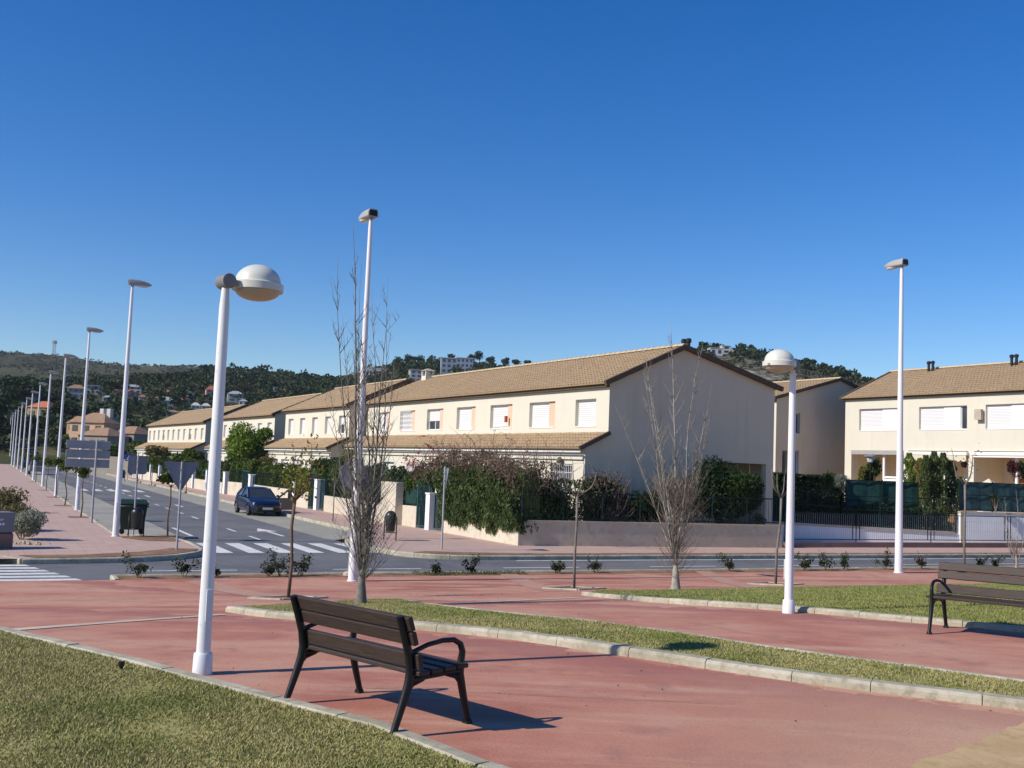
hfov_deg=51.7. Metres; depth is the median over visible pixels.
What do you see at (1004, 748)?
sand
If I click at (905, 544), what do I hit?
plinth
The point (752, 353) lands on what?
woodland
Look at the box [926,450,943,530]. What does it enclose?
columnar conifer
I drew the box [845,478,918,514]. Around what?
garden fence
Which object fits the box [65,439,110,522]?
direction sign
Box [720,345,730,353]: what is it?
villa
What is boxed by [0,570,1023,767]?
plaza
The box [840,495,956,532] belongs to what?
garden fence
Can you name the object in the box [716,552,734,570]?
rose bush
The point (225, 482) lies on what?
gate post
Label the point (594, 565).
rose bush
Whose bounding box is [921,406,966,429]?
window
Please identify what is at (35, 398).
villa
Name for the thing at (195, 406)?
villa
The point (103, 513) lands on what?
parking lane
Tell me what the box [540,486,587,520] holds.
shrub
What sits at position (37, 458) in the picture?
street tree
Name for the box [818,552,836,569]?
rose bush
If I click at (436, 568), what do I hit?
rose bush
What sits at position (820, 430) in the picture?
terraced house
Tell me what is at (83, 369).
woodland
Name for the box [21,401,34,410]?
dark shrub
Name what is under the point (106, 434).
villa
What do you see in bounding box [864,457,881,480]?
shrub
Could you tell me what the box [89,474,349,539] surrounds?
parking lane
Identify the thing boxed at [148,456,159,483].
street tree
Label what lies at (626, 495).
shrub
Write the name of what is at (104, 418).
villa
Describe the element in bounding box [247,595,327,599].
pit edging
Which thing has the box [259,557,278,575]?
rose bush
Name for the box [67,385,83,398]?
villa
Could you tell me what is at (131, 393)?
villa
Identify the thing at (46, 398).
dark tree
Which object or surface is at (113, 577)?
kerb
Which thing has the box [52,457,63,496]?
street tree
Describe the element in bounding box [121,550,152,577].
rose bush
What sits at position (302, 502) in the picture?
garden wall
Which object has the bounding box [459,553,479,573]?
rose bush
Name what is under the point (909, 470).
columnar conifer
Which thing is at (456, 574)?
planting strip
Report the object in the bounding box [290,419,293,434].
window
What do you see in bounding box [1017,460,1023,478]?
shrub
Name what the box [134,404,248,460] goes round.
terraced house
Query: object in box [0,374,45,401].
dark tree
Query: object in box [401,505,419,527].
garden wall
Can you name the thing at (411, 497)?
garden fence
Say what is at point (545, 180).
sky
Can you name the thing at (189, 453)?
garden tree
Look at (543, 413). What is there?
window
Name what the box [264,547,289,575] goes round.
rose bush
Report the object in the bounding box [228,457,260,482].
hedge
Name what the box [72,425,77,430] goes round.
window
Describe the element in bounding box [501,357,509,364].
pine tree
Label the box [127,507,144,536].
litter bin
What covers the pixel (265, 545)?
road marking
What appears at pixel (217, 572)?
rose bush
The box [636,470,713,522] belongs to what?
shrub
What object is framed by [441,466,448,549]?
road sign
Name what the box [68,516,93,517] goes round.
tree pit
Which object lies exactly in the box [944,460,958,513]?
columnar conifer
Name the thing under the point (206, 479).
gate post
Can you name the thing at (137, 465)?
road sign
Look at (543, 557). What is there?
kerb
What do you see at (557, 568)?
rose bush
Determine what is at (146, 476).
garden wall
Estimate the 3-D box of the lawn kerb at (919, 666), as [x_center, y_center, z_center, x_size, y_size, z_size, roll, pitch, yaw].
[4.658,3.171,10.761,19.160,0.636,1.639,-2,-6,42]
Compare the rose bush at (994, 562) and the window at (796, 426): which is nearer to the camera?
the rose bush at (994, 562)
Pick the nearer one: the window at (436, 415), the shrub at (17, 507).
the shrub at (17, 507)
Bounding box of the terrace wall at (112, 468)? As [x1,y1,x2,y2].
[67,456,132,474]
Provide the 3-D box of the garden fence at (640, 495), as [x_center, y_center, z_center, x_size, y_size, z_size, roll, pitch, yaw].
[5.702,4.867,41.081,11.531,1.122,0.065,4,-5,-22]
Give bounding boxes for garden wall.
[143,472,148,479]
[151,473,157,481]
[184,478,191,487]
[194,479,204,489]
[227,482,241,495]
[254,485,290,497]
[296,492,310,508]
[323,496,379,520]
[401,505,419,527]
[443,515,519,545]
[519,520,783,547]
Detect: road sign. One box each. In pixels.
[127,455,147,534]
[164,461,198,549]
[339,457,366,570]
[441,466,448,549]
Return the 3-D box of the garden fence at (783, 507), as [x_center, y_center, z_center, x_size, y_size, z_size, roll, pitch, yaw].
[13.850,6.360,52.400,4.819,1.180,0.119,3,-5,-12]
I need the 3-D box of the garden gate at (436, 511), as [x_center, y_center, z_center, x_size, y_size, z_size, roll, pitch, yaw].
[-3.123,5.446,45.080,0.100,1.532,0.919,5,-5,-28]
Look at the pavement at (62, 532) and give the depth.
34.99 m
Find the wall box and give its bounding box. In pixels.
[974,409,982,419]
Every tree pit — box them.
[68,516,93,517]
[158,535,182,536]
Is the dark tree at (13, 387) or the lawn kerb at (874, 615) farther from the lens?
the dark tree at (13, 387)
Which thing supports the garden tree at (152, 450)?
on the pavement at (421, 539)
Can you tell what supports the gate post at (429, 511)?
on the pavement at (421, 539)
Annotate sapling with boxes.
[277,433,333,597]
[322,456,342,521]
[563,452,596,587]
[771,461,786,583]
[944,443,981,563]
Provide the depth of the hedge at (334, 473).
53.97 m
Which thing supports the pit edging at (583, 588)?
on the plaza
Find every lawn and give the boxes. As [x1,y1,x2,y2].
[0,635,475,767]
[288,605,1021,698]
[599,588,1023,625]
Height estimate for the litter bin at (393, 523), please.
1.080 m
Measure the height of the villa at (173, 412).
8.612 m
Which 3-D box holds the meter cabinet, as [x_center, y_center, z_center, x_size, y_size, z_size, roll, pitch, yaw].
[-5.617,5.660,49.294,0.408,2.168,1.902,5,-5,-28]
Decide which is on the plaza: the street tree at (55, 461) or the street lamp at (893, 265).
the street lamp at (893, 265)
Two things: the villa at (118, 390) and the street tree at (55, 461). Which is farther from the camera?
the villa at (118, 390)
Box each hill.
[0,353,270,379]
[0,369,441,466]
[714,351,860,385]
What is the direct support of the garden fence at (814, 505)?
on the retaining wall at (839, 532)
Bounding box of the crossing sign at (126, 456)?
[125,454,132,478]
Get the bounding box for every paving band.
[12,614,228,629]
[186,581,289,599]
[406,583,579,588]
[444,597,584,603]
[501,574,568,590]
[695,571,767,587]
[907,571,957,571]
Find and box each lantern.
[864,454,876,479]
[961,461,966,467]
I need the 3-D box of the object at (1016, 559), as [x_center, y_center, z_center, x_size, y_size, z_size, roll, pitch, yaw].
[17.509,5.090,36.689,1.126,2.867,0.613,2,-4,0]
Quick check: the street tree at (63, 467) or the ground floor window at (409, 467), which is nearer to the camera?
the street tree at (63, 467)
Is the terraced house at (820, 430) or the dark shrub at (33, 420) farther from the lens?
the dark shrub at (33, 420)
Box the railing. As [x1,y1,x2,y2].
[784,512,1023,542]
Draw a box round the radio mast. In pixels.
[52,340,56,355]
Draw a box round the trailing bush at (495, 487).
[404,427,597,535]
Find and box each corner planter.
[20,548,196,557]
[123,535,178,540]
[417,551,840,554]
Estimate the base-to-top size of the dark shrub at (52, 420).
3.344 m
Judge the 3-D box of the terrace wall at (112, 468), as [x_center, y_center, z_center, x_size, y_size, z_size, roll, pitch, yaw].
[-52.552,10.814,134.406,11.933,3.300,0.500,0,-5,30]
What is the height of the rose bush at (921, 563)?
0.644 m
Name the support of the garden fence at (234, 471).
on the garden wall at (234, 488)
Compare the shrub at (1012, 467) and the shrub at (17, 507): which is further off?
the shrub at (1012, 467)
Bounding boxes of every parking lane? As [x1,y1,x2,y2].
[15,465,183,538]
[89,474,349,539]
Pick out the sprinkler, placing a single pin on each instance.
(121, 664)
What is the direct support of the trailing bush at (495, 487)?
on the garden wall at (511, 538)
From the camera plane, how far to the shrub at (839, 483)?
53.47 m
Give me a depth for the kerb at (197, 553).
28.81 m
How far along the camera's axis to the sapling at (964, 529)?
36.38 m
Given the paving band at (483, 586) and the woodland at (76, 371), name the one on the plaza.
the paving band at (483, 586)
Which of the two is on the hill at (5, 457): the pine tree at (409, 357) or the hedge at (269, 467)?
the pine tree at (409, 357)
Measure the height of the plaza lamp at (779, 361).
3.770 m
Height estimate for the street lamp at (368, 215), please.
9.000 m
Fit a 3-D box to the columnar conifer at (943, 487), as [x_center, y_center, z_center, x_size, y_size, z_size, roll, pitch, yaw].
[20.796,5.242,50.922,0.944,3.958,0.962,2,-4,0]
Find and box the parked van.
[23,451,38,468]
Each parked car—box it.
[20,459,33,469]
[28,461,42,473]
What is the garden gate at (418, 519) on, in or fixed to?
attached to the garden fence at (411, 497)
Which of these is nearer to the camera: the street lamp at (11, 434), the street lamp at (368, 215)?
the street lamp at (368, 215)
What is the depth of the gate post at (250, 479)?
72.59 m
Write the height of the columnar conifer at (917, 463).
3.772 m
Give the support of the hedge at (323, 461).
on the pavement at (421, 539)
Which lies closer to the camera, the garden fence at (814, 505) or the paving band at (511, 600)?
the paving band at (511, 600)
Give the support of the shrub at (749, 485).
on the pavement at (421, 539)
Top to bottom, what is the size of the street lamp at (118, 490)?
8.780 m
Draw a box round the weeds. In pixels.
[411,569,525,575]
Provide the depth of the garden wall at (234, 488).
76.72 m
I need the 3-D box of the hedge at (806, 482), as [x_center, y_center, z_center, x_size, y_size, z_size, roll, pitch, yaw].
[16.297,6.220,58.355,4.383,2.781,1.245,3,-5,-12]
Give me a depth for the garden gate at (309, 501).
60.81 m
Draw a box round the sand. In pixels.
[910,722,1023,767]
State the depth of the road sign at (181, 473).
31.55 m
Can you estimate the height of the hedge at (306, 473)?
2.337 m
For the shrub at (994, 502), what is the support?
on the retaining wall at (974, 522)
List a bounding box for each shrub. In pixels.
[0,485,29,511]
[0,502,34,513]
[3,409,40,427]
[8,399,37,411]
[14,508,48,539]
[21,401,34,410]
[36,415,59,428]
[45,422,65,435]
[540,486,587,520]
[571,461,646,521]
[613,482,630,521]
[620,489,678,522]
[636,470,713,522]
[684,454,741,523]
[724,460,765,523]
[750,512,766,524]
[820,471,837,495]
[834,474,849,492]
[857,464,865,479]
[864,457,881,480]
[942,520,952,529]
[956,476,965,505]
[989,490,999,512]
[1006,460,1022,481]
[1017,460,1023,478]
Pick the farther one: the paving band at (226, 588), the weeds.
the weeds
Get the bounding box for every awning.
[905,451,968,461]
[970,452,1023,457]
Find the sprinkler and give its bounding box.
[118,661,124,668]
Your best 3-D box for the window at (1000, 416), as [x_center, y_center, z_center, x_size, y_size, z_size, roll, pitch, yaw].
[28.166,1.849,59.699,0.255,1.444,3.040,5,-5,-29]
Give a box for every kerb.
[0,555,21,563]
[0,626,510,767]
[12,465,202,563]
[106,473,1023,559]
[110,575,119,579]
[113,565,1023,579]
[225,606,1023,710]
[405,599,1023,680]
[581,592,1023,632]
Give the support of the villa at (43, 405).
on the hill at (5, 457)
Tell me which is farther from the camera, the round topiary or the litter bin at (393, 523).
the round topiary
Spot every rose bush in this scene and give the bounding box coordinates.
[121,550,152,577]
[171,556,201,576]
[200,564,220,575]
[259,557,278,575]
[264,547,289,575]
[283,553,313,575]
[429,560,441,573]
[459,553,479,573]
[550,559,565,572]
[587,553,605,572]
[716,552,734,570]
[794,553,814,569]
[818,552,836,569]
[839,552,849,569]
[871,548,892,568]
[913,551,927,568]
[973,553,990,564]
[987,554,1006,565]
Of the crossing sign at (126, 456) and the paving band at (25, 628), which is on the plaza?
the paving band at (25, 628)
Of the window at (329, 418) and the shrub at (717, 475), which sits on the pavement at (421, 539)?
the shrub at (717, 475)
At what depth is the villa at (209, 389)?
291.19 m
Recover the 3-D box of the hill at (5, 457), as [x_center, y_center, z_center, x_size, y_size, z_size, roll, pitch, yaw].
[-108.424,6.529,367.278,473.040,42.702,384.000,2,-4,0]
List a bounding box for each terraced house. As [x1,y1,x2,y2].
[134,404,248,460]
[204,393,321,461]
[263,378,414,469]
[342,338,783,524]
[773,377,859,478]
[839,354,1023,496]
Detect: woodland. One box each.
[0,350,324,379]
[0,355,508,450]
[27,370,123,377]
[697,341,874,383]
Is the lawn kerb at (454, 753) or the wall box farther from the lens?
the wall box
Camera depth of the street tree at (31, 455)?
110.84 m
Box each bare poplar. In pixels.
[323,233,409,603]
[617,335,712,589]
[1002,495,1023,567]
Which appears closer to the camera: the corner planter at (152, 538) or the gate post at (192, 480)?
the corner planter at (152, 538)
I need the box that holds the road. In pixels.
[0,467,1023,579]
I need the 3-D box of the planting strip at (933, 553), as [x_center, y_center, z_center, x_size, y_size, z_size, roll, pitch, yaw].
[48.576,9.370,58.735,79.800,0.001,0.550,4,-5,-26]
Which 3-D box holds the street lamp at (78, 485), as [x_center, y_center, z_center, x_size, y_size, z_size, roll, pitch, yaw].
[-20.329,1.648,50.758,0.765,8.780,0.270,4,-5,-26]
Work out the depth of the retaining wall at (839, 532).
48.44 m
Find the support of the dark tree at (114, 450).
on the pavement at (421, 539)
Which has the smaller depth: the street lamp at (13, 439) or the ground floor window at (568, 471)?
the ground floor window at (568, 471)
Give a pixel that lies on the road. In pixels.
(237, 560)
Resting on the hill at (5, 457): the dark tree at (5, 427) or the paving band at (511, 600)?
the dark tree at (5, 427)
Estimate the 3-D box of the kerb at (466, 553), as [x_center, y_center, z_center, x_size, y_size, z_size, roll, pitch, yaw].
[4.877,5.967,37.149,17.528,0.001,1.326,4,-5,-23]
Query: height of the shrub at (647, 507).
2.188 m
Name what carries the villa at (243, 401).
on the hill at (5, 457)
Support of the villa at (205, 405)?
on the hill at (5, 457)
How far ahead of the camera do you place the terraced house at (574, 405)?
46.41 m
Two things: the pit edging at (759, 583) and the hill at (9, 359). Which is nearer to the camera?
the pit edging at (759, 583)
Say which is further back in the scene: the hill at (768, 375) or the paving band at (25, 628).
the hill at (768, 375)
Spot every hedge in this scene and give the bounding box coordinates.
[146,455,190,472]
[191,458,233,481]
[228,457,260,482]
[257,461,300,488]
[294,466,324,506]
[309,457,348,497]
[327,461,404,501]
[391,468,434,524]
[773,472,846,510]
[786,492,844,524]
[844,502,923,529]
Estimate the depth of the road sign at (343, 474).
26.75 m
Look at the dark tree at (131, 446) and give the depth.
143.90 m
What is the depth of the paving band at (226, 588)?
21.90 m
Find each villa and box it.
[14,388,43,411]
[27,401,53,417]
[66,416,81,433]
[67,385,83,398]
[68,409,129,448]
[76,427,129,452]
[87,385,101,394]
[112,389,122,393]
[116,426,147,455]
[127,390,138,397]
[128,384,142,392]
[158,397,173,409]
[166,410,178,416]
[187,391,193,403]
[190,403,200,409]
[201,403,210,408]
[205,386,213,394]
[227,391,243,402]
[239,399,247,404]
[369,368,386,376]
[408,369,431,380]
[440,357,456,373]
[456,357,473,372]
[707,347,722,355]
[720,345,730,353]
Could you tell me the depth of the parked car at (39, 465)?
119.31 m
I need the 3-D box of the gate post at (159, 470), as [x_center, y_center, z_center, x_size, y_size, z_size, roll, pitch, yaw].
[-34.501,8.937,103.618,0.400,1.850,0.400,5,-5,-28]
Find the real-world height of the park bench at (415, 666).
0.844 m
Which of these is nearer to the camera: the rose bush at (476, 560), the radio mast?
the rose bush at (476, 560)
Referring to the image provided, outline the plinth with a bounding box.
[782,542,1023,547]
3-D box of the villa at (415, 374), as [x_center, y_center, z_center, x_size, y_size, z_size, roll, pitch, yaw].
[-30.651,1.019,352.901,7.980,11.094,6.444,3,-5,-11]
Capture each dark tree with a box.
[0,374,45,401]
[0,397,19,445]
[36,394,61,403]
[40,398,80,417]
[54,433,68,447]
[103,444,131,456]
[125,440,143,454]
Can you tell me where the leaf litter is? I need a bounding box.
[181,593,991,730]
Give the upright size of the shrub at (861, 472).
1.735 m
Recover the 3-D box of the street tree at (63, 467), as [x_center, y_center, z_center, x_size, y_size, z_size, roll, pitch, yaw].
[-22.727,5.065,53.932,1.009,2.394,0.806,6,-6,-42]
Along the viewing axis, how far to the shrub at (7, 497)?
46.36 m
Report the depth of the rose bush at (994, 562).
36.92 m
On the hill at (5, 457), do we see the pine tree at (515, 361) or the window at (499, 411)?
the pine tree at (515, 361)
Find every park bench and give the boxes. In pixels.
[284,594,471,734]
[926,562,1023,634]
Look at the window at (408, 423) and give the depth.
60.62 m
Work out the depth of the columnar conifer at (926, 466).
50.61 m
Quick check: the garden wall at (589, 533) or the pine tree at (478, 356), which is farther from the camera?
the pine tree at (478, 356)
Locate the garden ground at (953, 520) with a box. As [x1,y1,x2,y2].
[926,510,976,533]
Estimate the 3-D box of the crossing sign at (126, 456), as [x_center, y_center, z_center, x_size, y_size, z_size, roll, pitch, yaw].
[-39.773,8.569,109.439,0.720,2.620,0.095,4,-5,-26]
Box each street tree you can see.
[26,453,33,474]
[32,455,42,481]
[43,457,52,489]
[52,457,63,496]
[58,461,77,504]
[72,467,91,516]
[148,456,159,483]
[155,469,175,535]
[182,459,192,490]
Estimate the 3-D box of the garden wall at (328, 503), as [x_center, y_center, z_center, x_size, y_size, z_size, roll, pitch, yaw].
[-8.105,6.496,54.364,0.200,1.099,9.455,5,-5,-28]
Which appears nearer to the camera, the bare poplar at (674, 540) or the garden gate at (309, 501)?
the bare poplar at (674, 540)
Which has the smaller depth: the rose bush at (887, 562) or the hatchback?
the rose bush at (887, 562)
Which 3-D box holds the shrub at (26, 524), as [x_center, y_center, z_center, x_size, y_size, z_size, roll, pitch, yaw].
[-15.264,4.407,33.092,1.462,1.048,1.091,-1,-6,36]
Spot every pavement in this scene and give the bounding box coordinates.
[0,464,197,558]
[112,474,1023,554]
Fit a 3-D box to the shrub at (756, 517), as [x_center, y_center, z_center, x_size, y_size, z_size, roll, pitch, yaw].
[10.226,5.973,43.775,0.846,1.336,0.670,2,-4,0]
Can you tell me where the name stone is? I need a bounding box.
[0,511,14,548]
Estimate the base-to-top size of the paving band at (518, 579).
0.251 m
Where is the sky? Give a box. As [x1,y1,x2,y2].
[0,0,1023,378]
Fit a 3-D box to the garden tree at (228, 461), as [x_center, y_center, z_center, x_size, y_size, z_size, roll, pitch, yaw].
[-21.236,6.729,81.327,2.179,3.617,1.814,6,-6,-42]
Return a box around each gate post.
[149,465,153,480]
[158,466,161,481]
[191,470,195,487]
[205,470,207,490]
[222,472,228,493]
[248,474,256,485]
[313,479,323,509]
[424,493,437,529]
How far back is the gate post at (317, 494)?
59.58 m
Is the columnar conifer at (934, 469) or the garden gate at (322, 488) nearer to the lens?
the columnar conifer at (934, 469)
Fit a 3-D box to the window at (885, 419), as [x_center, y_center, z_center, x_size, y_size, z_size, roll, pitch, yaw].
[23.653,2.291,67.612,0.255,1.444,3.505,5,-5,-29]
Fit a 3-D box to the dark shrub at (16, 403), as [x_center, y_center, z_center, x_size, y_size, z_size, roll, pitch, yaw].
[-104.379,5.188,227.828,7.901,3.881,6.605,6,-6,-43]
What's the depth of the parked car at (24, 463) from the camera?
138.00 m
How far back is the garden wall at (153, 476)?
105.78 m
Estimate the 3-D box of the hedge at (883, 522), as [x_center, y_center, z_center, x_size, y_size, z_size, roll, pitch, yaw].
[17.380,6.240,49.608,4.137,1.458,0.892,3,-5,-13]
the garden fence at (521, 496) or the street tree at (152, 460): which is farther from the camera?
the street tree at (152, 460)
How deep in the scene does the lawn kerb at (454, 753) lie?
7.93 m
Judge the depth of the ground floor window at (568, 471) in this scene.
43.85 m
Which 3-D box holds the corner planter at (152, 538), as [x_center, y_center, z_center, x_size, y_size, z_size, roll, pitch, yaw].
[-12.184,5.158,35.369,1.700,0.001,2.600,4,-5,-26]
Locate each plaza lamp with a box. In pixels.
[192,264,283,675]
[762,349,800,613]
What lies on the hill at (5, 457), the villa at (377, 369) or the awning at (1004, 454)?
the villa at (377, 369)
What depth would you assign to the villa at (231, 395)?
290.71 m
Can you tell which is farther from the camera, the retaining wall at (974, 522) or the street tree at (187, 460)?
the street tree at (187, 460)
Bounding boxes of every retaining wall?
[772,521,959,541]
[955,511,1023,542]
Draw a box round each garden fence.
[229,469,242,482]
[255,471,290,488]
[325,479,380,502]
[404,484,416,505]
[446,495,522,516]
[522,491,779,523]
[772,489,841,524]
[772,500,786,521]
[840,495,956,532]
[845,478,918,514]
[959,481,1023,512]
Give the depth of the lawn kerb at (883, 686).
10.14 m
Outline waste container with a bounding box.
[119,499,148,533]
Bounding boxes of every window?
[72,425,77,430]
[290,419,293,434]
[299,418,304,434]
[312,417,317,434]
[327,417,330,433]
[341,416,344,433]
[379,412,389,431]
[386,462,393,468]
[400,411,414,430]
[407,463,418,471]
[426,409,442,430]
[456,407,475,429]
[489,404,511,428]
[528,402,554,427]
[552,464,571,494]
[574,399,595,426]
[782,450,796,472]
[795,413,797,433]
[861,408,896,430]
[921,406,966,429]
[985,404,1023,429]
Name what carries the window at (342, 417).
in the terraced house at (308, 417)
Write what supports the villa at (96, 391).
on the hill at (5, 457)
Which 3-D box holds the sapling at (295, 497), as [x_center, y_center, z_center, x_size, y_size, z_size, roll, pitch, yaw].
[-3.917,2.439,19.398,1.174,3.091,0.867,5,-5,-35]
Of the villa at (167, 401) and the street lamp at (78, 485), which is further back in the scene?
the villa at (167, 401)
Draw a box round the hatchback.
[234,486,293,515]
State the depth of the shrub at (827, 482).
51.94 m
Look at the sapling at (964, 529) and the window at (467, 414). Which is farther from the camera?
the window at (467, 414)
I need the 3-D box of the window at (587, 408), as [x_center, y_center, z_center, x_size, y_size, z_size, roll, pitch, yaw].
[3.178,1.232,44.601,0.235,1.175,1.599,5,-5,-29]
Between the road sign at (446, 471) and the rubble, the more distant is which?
the road sign at (446, 471)
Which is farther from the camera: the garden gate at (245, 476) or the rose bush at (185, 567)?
the garden gate at (245, 476)
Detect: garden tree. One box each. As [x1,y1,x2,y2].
[144,445,171,456]
[169,448,205,461]
[222,454,235,471]
[224,421,273,464]
[340,449,353,460]
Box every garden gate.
[242,470,249,486]
[308,472,317,507]
[319,479,325,509]
[416,479,430,526]
[433,493,441,529]
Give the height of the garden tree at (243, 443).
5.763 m
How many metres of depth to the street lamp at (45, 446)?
79.85 m
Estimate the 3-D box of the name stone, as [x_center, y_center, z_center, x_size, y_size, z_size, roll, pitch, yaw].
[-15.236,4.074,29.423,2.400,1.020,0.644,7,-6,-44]
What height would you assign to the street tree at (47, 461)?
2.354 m
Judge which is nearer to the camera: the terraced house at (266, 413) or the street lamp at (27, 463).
the terraced house at (266, 413)
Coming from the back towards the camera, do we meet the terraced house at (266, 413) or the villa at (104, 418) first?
the villa at (104, 418)
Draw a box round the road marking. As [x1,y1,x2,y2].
[0,472,1023,580]
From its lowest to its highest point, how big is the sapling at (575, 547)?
3.168 m
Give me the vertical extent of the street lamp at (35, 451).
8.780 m
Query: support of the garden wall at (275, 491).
on the pavement at (421, 539)
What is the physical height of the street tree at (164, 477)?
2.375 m
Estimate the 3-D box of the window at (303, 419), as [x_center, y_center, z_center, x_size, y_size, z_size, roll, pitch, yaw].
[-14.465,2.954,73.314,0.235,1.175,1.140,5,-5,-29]
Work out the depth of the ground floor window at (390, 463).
59.84 m
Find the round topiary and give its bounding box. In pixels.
[259,452,275,466]
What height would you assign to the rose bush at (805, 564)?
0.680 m
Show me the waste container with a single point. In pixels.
(127, 506)
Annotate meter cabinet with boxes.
[379,481,403,524]
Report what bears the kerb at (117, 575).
on the ground
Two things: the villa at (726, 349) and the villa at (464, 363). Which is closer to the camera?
the villa at (726, 349)
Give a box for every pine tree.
[404,354,414,361]
[413,354,425,361]
[473,350,483,360]
[485,356,495,362]
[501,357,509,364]
[511,359,521,364]
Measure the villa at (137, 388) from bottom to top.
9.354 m
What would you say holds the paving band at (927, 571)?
on the plaza
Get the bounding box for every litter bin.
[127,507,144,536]
[383,511,396,540]
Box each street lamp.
[9,413,16,455]
[11,410,19,464]
[13,406,21,466]
[17,402,27,468]
[20,397,31,471]
[25,391,38,475]
[32,382,47,479]
[41,370,58,485]
[54,354,76,495]
[74,327,103,509]
[112,279,151,536]
[347,208,377,581]
[884,258,908,572]
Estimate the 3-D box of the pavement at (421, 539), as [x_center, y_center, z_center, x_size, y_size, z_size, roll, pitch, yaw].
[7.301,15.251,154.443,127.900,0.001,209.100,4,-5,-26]
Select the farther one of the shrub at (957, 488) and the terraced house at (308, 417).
the terraced house at (308, 417)
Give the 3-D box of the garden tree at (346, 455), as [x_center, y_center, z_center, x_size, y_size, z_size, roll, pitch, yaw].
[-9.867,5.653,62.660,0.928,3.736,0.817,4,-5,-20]
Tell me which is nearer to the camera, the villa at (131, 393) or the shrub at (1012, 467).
the shrub at (1012, 467)
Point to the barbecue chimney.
(988, 481)
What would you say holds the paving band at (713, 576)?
on the plaza
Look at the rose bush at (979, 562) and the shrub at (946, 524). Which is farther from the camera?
the shrub at (946, 524)
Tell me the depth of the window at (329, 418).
69.12 m
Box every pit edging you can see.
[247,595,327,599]
[542,586,605,589]
[747,582,803,585]
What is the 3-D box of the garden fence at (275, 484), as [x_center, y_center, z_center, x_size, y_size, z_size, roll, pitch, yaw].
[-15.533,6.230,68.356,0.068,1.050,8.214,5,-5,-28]
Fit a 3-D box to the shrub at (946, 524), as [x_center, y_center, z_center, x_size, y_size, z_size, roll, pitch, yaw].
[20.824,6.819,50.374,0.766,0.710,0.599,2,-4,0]
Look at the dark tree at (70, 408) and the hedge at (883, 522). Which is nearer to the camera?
the hedge at (883, 522)
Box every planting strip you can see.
[118,567,1023,579]
[846,553,1023,553]
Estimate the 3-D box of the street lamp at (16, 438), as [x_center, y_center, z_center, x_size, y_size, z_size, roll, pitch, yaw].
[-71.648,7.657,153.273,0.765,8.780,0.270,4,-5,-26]
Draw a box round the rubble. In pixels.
[13,541,50,544]
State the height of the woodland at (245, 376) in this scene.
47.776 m
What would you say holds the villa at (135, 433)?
on the hill at (5, 457)
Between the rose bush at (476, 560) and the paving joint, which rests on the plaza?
the paving joint
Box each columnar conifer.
[903,452,916,481]
[913,457,924,507]
[917,455,934,529]
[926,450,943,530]
[934,452,952,530]
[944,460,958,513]
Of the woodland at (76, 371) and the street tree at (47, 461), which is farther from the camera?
the woodland at (76, 371)
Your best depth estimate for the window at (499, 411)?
51.16 m
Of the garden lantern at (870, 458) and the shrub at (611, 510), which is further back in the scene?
the garden lantern at (870, 458)
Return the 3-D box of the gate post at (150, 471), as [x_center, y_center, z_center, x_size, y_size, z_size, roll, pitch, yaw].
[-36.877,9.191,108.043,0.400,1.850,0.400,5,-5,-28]
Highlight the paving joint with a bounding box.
[362,687,710,703]
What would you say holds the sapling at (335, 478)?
on the pavement at (421, 539)
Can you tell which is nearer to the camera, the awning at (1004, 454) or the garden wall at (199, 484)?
the awning at (1004, 454)
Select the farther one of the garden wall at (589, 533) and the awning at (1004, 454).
the awning at (1004, 454)
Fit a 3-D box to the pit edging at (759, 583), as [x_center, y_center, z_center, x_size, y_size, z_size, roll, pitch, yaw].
[6.722,5.099,26.922,1.068,0.141,1.068,-2,-6,42]
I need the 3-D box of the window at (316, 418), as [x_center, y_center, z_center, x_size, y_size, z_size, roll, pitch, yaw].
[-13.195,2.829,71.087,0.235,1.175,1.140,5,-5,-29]
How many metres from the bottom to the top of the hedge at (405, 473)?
2.573 m
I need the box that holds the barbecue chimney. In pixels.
[977,479,994,511]
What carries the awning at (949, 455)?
attached to the terraced house at (941, 404)
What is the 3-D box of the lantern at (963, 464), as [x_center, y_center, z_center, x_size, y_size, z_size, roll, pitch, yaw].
[27.127,4.519,63.377,0.370,1.010,0.370,0,-5,22]
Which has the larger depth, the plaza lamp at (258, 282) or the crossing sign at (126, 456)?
the crossing sign at (126, 456)
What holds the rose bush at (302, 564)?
on the planting strip at (456, 574)
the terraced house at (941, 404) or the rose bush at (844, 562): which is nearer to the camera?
the rose bush at (844, 562)

